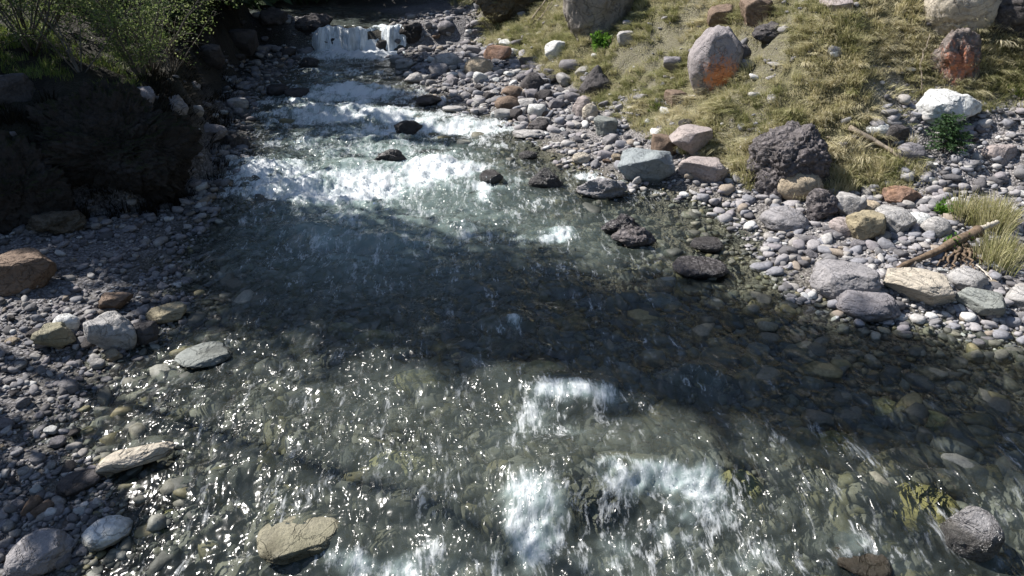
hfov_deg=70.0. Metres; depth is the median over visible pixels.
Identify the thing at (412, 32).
rock
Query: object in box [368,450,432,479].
submerged stone
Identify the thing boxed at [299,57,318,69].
rock
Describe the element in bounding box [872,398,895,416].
submerged stone
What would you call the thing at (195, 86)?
cobble
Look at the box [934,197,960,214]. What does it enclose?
leafy plant
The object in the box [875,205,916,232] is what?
rock
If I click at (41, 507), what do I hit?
cobble
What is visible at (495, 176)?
rock
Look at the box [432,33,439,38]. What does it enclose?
cobble
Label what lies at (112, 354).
cobble
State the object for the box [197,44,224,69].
rock
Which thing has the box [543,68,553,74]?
cobble
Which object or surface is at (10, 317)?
cobble
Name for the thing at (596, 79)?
rock
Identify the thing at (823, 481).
submerged stone
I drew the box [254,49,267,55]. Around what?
cobble
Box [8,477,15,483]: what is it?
cobble
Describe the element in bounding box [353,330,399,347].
submerged stone
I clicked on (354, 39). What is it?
waterfall
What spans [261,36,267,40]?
cobble
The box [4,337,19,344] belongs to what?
cobble
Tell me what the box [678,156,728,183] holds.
boulder
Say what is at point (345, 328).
submerged stone
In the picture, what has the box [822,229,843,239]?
cobble
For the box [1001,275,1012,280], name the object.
cobble
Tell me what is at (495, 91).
cobble
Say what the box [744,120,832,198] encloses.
boulder
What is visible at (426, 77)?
cobble
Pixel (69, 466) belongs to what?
cobble
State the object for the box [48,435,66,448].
cobble
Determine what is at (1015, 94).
grass tuft
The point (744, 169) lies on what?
grass tuft
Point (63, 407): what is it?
gravel pebbles
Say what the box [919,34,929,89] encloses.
dead branch
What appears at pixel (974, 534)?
boulder
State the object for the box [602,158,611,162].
cobble
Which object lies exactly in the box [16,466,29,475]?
cobble
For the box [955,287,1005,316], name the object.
boulder
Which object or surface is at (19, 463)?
cobble
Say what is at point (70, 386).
cobble
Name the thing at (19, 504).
cobble
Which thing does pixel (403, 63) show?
cobble
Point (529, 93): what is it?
cobble
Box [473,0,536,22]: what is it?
rock outcrop
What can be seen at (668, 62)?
rock
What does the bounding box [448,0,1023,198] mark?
slope grass
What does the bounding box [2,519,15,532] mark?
cobble
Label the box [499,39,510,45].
cobble
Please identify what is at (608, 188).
rock
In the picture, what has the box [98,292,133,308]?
rock
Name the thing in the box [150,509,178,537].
submerged stone
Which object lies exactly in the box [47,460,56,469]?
cobble
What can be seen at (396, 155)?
rock
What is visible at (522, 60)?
cobble
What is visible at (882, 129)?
stone
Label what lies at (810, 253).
cobble
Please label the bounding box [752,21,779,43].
rock
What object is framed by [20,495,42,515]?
cobble
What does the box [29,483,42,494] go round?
cobble
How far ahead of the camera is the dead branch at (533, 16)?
21.97 m
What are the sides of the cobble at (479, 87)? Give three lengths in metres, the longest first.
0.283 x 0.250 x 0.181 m
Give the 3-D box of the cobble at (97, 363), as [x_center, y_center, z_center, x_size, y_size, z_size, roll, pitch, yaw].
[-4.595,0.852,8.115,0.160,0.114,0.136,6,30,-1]
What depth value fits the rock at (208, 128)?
14.30 m
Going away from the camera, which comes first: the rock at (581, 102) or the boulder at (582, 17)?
the rock at (581, 102)
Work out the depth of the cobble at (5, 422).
7.11 m
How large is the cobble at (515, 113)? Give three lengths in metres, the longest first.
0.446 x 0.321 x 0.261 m
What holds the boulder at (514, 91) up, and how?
on the ground at (226, 20)
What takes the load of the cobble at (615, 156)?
on the ground at (226, 20)
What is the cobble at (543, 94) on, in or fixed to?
on the ground at (226, 20)
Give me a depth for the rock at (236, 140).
14.56 m
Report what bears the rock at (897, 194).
on the ground at (226, 20)
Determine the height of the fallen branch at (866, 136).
0.525 m
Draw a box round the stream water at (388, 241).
[70,37,1018,575]
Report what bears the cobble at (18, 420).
on the ground at (226, 20)
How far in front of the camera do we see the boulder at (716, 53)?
14.17 m
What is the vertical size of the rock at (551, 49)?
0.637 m
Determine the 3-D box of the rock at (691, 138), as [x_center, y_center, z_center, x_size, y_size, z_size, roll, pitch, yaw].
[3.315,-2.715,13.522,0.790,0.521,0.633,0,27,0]
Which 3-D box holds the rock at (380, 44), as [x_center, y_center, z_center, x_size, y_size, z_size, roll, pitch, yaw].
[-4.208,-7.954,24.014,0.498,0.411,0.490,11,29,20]
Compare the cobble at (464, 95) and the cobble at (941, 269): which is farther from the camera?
the cobble at (464, 95)
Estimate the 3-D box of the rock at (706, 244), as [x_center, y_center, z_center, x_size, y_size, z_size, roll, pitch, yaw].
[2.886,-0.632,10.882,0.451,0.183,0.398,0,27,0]
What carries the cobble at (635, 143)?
on the ground at (226, 20)
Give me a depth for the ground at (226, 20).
11.87 m
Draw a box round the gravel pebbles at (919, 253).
[418,0,1023,349]
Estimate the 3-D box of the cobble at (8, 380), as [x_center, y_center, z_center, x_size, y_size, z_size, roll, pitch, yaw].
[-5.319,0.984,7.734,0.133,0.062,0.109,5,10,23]
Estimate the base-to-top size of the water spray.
0.914 m
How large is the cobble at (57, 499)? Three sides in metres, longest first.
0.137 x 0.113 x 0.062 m
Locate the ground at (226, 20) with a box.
[0,0,1023,575]
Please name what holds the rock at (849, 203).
on the ground at (226, 20)
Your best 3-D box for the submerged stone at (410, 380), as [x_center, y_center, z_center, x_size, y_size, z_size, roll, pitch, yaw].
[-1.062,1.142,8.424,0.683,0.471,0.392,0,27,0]
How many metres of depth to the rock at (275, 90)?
18.55 m
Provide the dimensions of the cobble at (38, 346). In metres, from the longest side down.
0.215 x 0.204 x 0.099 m
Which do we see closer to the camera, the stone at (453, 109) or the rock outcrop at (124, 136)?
the rock outcrop at (124, 136)
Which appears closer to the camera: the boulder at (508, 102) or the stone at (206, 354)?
the stone at (206, 354)
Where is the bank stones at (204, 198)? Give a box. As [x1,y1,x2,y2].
[0,11,421,575]
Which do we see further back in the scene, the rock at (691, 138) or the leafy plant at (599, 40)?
the leafy plant at (599, 40)
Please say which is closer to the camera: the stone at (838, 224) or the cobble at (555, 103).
the stone at (838, 224)
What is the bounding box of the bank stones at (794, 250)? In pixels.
[417,0,1023,349]
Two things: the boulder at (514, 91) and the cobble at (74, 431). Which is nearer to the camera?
the cobble at (74, 431)
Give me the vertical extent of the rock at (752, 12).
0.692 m
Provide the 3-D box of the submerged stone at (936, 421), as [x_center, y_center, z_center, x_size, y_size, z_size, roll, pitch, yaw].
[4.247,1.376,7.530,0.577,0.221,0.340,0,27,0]
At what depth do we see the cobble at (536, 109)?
16.49 m
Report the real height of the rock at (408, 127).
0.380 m
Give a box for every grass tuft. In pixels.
[646,96,663,111]
[696,114,719,132]
[731,142,760,183]
[823,160,861,195]
[854,149,895,184]
[944,183,1023,240]
[961,228,1023,276]
[975,50,988,67]
[1008,82,1023,99]
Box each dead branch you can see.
[531,0,545,19]
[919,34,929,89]
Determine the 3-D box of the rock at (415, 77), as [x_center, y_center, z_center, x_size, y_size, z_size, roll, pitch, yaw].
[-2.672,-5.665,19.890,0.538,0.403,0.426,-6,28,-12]
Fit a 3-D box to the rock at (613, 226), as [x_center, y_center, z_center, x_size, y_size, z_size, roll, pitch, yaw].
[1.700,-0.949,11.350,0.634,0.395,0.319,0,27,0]
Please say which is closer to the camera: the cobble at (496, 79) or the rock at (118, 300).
the rock at (118, 300)
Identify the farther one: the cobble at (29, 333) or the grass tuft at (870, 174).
the grass tuft at (870, 174)
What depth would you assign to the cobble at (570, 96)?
17.13 m
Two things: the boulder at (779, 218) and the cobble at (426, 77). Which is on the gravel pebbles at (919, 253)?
the boulder at (779, 218)
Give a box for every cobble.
[0,417,14,430]
[0,480,4,488]
[0,494,7,499]
[1,366,7,371]
[2,377,15,383]
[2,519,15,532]
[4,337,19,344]
[7,315,14,320]
[8,388,20,395]
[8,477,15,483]
[12,417,21,422]
[12,499,25,509]
[13,397,31,407]
[13,424,21,428]
[16,361,27,368]
[16,460,23,465]
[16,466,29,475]
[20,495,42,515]
[25,328,40,337]
[28,452,46,465]
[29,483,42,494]
[30,499,54,517]
[34,344,47,348]
[43,425,57,433]
[46,383,53,387]
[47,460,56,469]
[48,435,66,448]
[51,495,66,505]
[54,504,65,515]
[55,362,62,368]
[55,552,72,569]
[58,379,78,393]
[58,416,66,421]
[61,460,76,472]
[68,428,80,435]
[72,413,78,419]
[72,505,86,515]
[73,400,82,408]
[74,331,82,337]
[74,375,83,380]
[80,339,92,347]
[90,358,105,369]
[104,348,122,361]
[135,304,149,317]
[192,81,200,89]
[228,129,236,134]
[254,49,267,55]
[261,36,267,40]
[280,47,295,55]
[389,55,404,62]
[394,58,413,69]
[415,65,424,70]
[422,75,430,80]
[429,63,448,75]
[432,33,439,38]
[446,77,459,85]
[448,65,456,71]
[458,79,465,85]
[460,40,470,44]
[461,92,470,100]
[462,44,480,53]
[471,96,482,106]
[473,72,487,83]
[474,84,482,90]
[483,92,494,98]
[492,67,500,71]
[492,77,500,82]
[492,89,499,94]
[495,108,510,119]
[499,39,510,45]
[503,71,514,76]
[508,59,519,65]
[510,108,522,119]
[511,39,522,45]
[516,73,526,81]
[517,115,528,122]
[519,57,535,64]
[524,89,537,98]
[527,104,545,116]
[534,89,551,99]
[542,108,551,116]
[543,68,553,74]
[547,74,556,82]
[548,98,564,108]
[556,72,571,86]
[559,59,577,70]
[564,92,580,101]
[569,88,577,92]
[575,65,588,76]
[598,100,607,106]
[602,135,616,144]
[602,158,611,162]
[611,153,620,161]
[623,135,630,138]
[633,94,647,98]
[633,141,639,146]
[659,107,668,113]
[678,118,692,125]
[803,249,817,258]
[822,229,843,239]
[850,239,865,247]
[937,267,948,272]
[946,305,954,314]
[975,124,985,133]
[984,315,995,319]
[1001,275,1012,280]
[1014,235,1023,241]
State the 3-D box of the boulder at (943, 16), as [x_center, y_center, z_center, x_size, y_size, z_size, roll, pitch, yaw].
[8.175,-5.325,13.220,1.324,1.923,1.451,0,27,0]
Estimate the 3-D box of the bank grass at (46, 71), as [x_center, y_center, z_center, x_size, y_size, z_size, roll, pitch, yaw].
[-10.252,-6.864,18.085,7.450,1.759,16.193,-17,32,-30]
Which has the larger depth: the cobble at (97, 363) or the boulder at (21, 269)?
the boulder at (21, 269)
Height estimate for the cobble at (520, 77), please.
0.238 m
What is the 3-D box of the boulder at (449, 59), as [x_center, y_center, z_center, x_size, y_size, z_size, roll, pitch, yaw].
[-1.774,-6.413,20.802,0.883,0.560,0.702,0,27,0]
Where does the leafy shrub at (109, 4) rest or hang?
on the ground at (226, 20)
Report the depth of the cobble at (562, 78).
18.00 m
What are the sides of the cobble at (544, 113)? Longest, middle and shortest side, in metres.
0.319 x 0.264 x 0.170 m
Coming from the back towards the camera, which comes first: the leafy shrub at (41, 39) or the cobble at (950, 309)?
the leafy shrub at (41, 39)
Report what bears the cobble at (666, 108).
on the ground at (226, 20)
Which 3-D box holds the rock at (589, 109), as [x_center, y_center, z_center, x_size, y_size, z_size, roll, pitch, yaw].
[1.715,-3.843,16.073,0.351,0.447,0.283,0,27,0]
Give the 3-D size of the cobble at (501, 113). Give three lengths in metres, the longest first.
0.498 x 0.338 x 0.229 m
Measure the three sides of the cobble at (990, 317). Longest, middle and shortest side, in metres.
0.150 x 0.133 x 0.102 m
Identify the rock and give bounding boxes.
[25,210,86,234]
[30,322,75,347]
[83,311,136,350]
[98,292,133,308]
[132,320,158,345]
[137,86,155,103]
[169,95,188,114]
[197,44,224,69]
[204,124,226,141]
[218,133,250,147]
[229,29,258,56]
[256,510,340,564]
[258,6,292,25]
[266,84,288,97]
[284,87,309,97]
[295,13,332,34]
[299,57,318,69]
[374,149,406,161]
[376,39,386,48]
[394,120,422,136]
[399,22,421,43]
[404,72,422,84]
[416,94,441,106]
[436,20,454,34]
[479,169,503,185]
[483,44,511,59]
[518,98,535,108]
[520,72,544,89]
[528,117,550,130]
[528,167,564,189]
[544,40,564,60]
[572,95,590,116]
[575,178,627,199]
[578,65,612,96]
[582,103,597,119]
[594,115,617,135]
[601,213,640,234]
[611,224,656,249]
[651,134,676,155]
[663,56,681,70]
[664,89,689,107]
[672,255,727,278]
[690,236,722,252]
[707,3,733,26]
[739,0,773,26]
[741,44,751,58]
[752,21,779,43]
[805,188,839,220]
[818,0,853,12]
[836,191,866,215]
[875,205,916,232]
[882,185,922,202]
[884,124,909,147]
[915,88,982,127]
[981,144,1016,166]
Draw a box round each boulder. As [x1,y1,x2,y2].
[0,73,34,107]
[0,129,76,234]
[0,248,56,296]
[4,528,74,575]
[434,52,464,68]
[464,57,493,73]
[495,96,518,108]
[501,85,522,97]
[563,0,633,41]
[617,148,675,182]
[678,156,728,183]
[687,25,743,95]
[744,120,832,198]
[759,206,808,231]
[777,172,823,201]
[810,259,880,299]
[831,541,892,575]
[835,290,900,322]
[883,267,955,305]
[923,0,1001,34]
[930,27,981,86]
[940,506,1004,562]
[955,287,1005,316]
[991,0,1023,44]
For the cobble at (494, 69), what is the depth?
19.73 m
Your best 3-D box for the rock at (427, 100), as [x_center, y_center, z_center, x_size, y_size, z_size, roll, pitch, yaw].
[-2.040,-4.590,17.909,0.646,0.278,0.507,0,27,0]
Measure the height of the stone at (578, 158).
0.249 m
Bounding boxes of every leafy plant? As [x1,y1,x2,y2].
[590,30,612,53]
[922,112,975,154]
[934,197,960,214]
[943,232,972,251]
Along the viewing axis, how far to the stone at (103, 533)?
6.08 m
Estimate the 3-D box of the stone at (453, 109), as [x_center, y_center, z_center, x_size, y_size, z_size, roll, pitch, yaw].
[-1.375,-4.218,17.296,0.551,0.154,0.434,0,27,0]
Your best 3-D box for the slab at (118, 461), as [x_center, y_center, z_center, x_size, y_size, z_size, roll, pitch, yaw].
[-3.450,1.581,6.743,0.692,0.215,0.232,-20,33,-34]
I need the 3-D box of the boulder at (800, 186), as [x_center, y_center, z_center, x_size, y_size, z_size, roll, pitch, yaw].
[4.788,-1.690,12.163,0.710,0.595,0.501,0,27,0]
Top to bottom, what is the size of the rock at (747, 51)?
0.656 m
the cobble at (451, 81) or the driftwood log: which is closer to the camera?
the driftwood log
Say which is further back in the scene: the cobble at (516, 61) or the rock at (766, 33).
the cobble at (516, 61)
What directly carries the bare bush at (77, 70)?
on the ground at (226, 20)
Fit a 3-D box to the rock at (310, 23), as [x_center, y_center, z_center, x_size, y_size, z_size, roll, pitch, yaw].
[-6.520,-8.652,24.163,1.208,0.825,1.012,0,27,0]
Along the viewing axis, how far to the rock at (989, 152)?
11.95 m
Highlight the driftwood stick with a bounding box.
[958,257,991,279]
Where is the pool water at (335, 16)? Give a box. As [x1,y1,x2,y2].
[248,5,398,26]
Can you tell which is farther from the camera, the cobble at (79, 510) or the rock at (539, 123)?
the rock at (539, 123)
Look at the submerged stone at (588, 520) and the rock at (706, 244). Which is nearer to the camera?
the submerged stone at (588, 520)
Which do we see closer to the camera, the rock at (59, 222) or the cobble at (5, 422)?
the cobble at (5, 422)
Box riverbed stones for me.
[62,103,1023,575]
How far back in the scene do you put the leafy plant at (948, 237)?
10.33 m
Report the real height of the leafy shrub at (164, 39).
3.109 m
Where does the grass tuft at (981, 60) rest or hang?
on the ground at (226, 20)
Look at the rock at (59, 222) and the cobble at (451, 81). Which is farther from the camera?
the cobble at (451, 81)
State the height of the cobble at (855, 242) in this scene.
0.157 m
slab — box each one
[95,441,175,475]
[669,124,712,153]
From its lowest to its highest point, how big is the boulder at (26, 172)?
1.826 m
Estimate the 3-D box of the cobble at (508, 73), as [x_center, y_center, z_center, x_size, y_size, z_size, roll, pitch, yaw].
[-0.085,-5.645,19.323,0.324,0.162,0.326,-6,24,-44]
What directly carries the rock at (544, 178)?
on the ground at (226, 20)
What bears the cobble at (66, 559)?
on the ground at (226, 20)
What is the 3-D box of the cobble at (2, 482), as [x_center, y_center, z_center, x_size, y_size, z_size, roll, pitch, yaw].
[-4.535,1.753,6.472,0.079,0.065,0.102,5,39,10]
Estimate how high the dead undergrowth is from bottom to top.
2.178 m
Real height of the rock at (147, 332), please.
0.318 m
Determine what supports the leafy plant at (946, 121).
on the ground at (226, 20)
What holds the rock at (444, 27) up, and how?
on the ground at (226, 20)
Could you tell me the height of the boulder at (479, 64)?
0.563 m
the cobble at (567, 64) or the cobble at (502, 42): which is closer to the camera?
the cobble at (567, 64)
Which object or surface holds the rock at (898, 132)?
on the ground at (226, 20)
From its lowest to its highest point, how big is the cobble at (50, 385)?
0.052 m
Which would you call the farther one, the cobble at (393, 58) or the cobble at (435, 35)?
the cobble at (435, 35)
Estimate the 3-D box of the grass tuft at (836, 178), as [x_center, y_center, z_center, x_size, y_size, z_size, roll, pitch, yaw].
[5.484,-1.831,12.122,0.686,0.583,0.718,11,29,20]
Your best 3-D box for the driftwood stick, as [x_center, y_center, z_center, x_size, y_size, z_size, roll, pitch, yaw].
[6.237,-0.271,9.817,0.102,0.091,0.641,-6,28,-12]
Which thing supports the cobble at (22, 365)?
on the ground at (226, 20)
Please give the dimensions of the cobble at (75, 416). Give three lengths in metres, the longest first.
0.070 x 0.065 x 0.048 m
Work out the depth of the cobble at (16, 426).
7.12 m
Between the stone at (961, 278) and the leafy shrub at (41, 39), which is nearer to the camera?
the stone at (961, 278)
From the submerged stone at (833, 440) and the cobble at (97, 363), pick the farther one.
the cobble at (97, 363)
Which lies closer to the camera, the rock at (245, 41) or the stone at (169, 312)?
the stone at (169, 312)
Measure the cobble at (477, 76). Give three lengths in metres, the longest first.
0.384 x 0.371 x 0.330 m
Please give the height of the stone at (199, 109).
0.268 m
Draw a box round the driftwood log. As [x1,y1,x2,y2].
[896,220,999,269]
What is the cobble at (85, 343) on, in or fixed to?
on the ground at (226, 20)
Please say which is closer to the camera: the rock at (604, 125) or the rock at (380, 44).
the rock at (604, 125)
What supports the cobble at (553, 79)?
on the ground at (226, 20)
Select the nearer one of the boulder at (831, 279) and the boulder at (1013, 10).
the boulder at (831, 279)
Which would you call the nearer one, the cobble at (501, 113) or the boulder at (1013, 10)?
the boulder at (1013, 10)
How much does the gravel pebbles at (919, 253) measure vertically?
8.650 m
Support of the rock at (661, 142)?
on the ground at (226, 20)
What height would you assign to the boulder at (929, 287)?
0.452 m
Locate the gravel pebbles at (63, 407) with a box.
[0,10,421,575]
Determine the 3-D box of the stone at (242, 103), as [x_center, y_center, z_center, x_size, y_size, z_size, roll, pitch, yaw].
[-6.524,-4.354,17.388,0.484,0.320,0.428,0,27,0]
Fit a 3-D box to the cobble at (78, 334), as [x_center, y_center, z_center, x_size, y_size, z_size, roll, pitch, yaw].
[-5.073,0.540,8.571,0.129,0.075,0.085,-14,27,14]
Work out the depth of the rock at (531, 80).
18.00 m
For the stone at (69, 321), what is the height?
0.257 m
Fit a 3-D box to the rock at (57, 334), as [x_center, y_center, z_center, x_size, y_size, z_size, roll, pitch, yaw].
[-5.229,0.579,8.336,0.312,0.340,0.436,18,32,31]
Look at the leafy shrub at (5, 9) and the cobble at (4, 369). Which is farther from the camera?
the leafy shrub at (5, 9)
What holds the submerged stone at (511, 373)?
on the ground at (226, 20)
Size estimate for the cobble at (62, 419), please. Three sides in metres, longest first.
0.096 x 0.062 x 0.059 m
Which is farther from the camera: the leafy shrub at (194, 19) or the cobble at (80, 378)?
the leafy shrub at (194, 19)
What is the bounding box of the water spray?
[226,104,716,548]
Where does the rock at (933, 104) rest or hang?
on the ground at (226, 20)
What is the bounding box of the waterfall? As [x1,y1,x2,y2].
[312,24,405,51]
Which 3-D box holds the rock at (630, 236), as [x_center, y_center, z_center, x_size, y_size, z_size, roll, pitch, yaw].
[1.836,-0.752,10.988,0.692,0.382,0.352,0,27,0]
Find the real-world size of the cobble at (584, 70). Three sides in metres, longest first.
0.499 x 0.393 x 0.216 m
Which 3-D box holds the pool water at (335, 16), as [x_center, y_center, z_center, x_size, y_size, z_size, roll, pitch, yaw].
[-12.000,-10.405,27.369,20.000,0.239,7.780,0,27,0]
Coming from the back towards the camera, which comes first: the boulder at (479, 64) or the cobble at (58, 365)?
the boulder at (479, 64)
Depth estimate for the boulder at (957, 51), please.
12.68 m
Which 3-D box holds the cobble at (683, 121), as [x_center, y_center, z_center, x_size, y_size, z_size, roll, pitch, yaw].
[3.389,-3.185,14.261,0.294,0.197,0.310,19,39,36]
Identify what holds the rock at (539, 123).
on the ground at (226, 20)
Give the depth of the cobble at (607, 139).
14.65 m
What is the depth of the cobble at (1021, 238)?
10.33 m
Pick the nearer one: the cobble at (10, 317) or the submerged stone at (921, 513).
the submerged stone at (921, 513)
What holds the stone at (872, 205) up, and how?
on the ground at (226, 20)
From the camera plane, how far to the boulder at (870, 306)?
9.01 m
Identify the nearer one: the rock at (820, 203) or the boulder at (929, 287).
the boulder at (929, 287)
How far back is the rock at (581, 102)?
16.19 m
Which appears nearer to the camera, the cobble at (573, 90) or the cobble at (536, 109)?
the cobble at (536, 109)
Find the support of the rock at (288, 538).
in the stream water at (388, 241)
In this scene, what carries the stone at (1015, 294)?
on the gravel pebbles at (919, 253)
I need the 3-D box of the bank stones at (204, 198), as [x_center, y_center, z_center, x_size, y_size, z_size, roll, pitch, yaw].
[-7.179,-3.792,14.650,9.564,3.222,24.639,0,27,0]
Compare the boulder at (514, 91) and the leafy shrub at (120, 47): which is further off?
the boulder at (514, 91)
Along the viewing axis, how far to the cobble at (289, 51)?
22.87 m
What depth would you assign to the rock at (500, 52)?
20.65 m
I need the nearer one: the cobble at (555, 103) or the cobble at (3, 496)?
the cobble at (3, 496)
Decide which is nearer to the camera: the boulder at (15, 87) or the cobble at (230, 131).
the boulder at (15, 87)
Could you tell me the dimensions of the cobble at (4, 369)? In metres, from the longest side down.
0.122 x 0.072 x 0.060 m
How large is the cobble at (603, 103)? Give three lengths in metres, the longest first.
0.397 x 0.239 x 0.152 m
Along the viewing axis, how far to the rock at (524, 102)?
17.05 m
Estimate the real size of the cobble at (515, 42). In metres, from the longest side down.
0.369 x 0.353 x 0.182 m
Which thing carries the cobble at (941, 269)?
on the ground at (226, 20)
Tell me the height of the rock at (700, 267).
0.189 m
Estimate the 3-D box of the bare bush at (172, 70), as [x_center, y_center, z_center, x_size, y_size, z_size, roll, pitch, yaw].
[-6.789,-4.794,14.466,1.544,1.290,1.912,5,28,11]
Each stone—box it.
[52,313,79,330]
[55,469,102,496]
[80,515,132,550]
[145,301,186,323]
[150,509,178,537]
[175,341,232,368]
[193,105,204,116]
[227,97,248,108]
[327,322,355,338]
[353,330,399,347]
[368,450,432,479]
[392,369,447,396]
[442,105,464,113]
[502,360,567,385]
[512,129,544,137]
[519,150,537,159]
[564,476,642,550]
[572,152,590,164]
[617,30,633,45]
[721,469,764,510]
[798,468,838,499]
[818,430,853,454]
[829,217,850,236]
[846,210,885,240]
[866,124,889,136]
[866,200,880,210]
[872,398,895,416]
[890,481,959,533]
[896,142,925,160]
[910,212,930,223]
[920,216,951,237]
[924,410,948,431]
[946,267,988,288]
[1005,286,1023,310]
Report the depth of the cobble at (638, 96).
15.76 m
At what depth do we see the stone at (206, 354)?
8.22 m
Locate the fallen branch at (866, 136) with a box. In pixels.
[848,125,913,166]
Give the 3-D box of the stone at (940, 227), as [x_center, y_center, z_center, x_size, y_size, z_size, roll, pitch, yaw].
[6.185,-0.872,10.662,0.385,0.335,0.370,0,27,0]
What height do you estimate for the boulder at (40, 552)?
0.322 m
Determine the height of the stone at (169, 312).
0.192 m
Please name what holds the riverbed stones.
on the ground at (226, 20)
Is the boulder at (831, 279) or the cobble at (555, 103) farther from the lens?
the cobble at (555, 103)
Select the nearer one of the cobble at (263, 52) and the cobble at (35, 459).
the cobble at (35, 459)
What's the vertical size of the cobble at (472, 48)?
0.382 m
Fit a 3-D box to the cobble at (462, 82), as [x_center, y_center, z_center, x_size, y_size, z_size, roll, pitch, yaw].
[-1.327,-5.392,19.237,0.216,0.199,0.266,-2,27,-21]
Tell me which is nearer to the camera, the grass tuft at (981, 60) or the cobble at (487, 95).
the grass tuft at (981, 60)
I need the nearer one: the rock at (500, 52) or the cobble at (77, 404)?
the cobble at (77, 404)
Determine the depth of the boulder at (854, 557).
5.95 m
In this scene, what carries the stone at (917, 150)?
on the ground at (226, 20)
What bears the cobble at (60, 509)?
on the ground at (226, 20)
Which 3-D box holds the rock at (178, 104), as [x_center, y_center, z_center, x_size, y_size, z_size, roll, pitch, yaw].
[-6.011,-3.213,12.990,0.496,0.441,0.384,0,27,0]
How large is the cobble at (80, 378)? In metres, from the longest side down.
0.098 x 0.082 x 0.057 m
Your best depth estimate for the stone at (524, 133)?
15.42 m
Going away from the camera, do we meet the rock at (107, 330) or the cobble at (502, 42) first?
the rock at (107, 330)
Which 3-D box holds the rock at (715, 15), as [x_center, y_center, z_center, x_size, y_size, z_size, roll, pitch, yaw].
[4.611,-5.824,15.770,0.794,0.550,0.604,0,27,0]
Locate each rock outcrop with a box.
[23,78,202,203]
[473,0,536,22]
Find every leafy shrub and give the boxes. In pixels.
[0,0,84,33]
[0,0,106,61]
[4,0,122,33]
[52,0,177,78]
[81,0,241,72]
[84,0,215,43]
[152,0,223,32]
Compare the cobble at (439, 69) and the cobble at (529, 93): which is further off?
the cobble at (439, 69)
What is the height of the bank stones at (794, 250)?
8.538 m
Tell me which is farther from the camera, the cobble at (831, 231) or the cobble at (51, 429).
the cobble at (831, 231)
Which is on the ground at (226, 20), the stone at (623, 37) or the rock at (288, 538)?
the stone at (623, 37)
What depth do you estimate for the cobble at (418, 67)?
21.05 m
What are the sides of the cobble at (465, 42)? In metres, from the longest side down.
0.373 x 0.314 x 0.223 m
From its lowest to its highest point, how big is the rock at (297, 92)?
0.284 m
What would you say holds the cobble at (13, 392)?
on the ground at (226, 20)
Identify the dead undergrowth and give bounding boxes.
[0,24,239,220]
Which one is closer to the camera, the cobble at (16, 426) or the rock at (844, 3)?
the cobble at (16, 426)
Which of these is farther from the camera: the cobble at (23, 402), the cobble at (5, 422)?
the cobble at (23, 402)
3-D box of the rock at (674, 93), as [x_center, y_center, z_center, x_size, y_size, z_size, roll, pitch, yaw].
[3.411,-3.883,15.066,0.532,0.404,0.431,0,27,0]
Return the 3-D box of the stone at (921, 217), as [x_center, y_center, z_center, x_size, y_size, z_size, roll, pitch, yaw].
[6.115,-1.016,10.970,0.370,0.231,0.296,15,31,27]
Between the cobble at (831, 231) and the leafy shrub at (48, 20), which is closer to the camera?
the cobble at (831, 231)
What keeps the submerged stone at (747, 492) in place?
on the ground at (226, 20)
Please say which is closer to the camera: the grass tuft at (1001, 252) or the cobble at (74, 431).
the cobble at (74, 431)
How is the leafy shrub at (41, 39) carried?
on the ground at (226, 20)
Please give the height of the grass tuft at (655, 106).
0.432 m
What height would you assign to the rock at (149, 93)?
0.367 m
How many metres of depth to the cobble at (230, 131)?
15.43 m
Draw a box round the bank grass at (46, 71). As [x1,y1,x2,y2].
[0,0,217,109]
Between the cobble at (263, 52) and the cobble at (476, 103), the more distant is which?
the cobble at (263, 52)
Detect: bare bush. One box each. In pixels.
[1,0,138,73]
[127,13,218,75]
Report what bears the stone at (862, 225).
on the ground at (226, 20)
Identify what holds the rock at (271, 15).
on the ground at (226, 20)
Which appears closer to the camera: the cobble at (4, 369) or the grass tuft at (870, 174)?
the cobble at (4, 369)
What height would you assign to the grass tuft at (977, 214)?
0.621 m
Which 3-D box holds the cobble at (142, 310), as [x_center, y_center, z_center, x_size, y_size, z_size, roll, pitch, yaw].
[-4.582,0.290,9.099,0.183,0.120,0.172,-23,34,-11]
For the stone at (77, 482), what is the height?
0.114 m
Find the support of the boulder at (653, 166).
on the ground at (226, 20)
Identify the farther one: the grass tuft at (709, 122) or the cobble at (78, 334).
the grass tuft at (709, 122)
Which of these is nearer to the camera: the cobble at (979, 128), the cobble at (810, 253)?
the cobble at (810, 253)
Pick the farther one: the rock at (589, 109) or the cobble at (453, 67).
the cobble at (453, 67)
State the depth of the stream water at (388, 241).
11.36 m
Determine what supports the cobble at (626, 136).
on the ground at (226, 20)

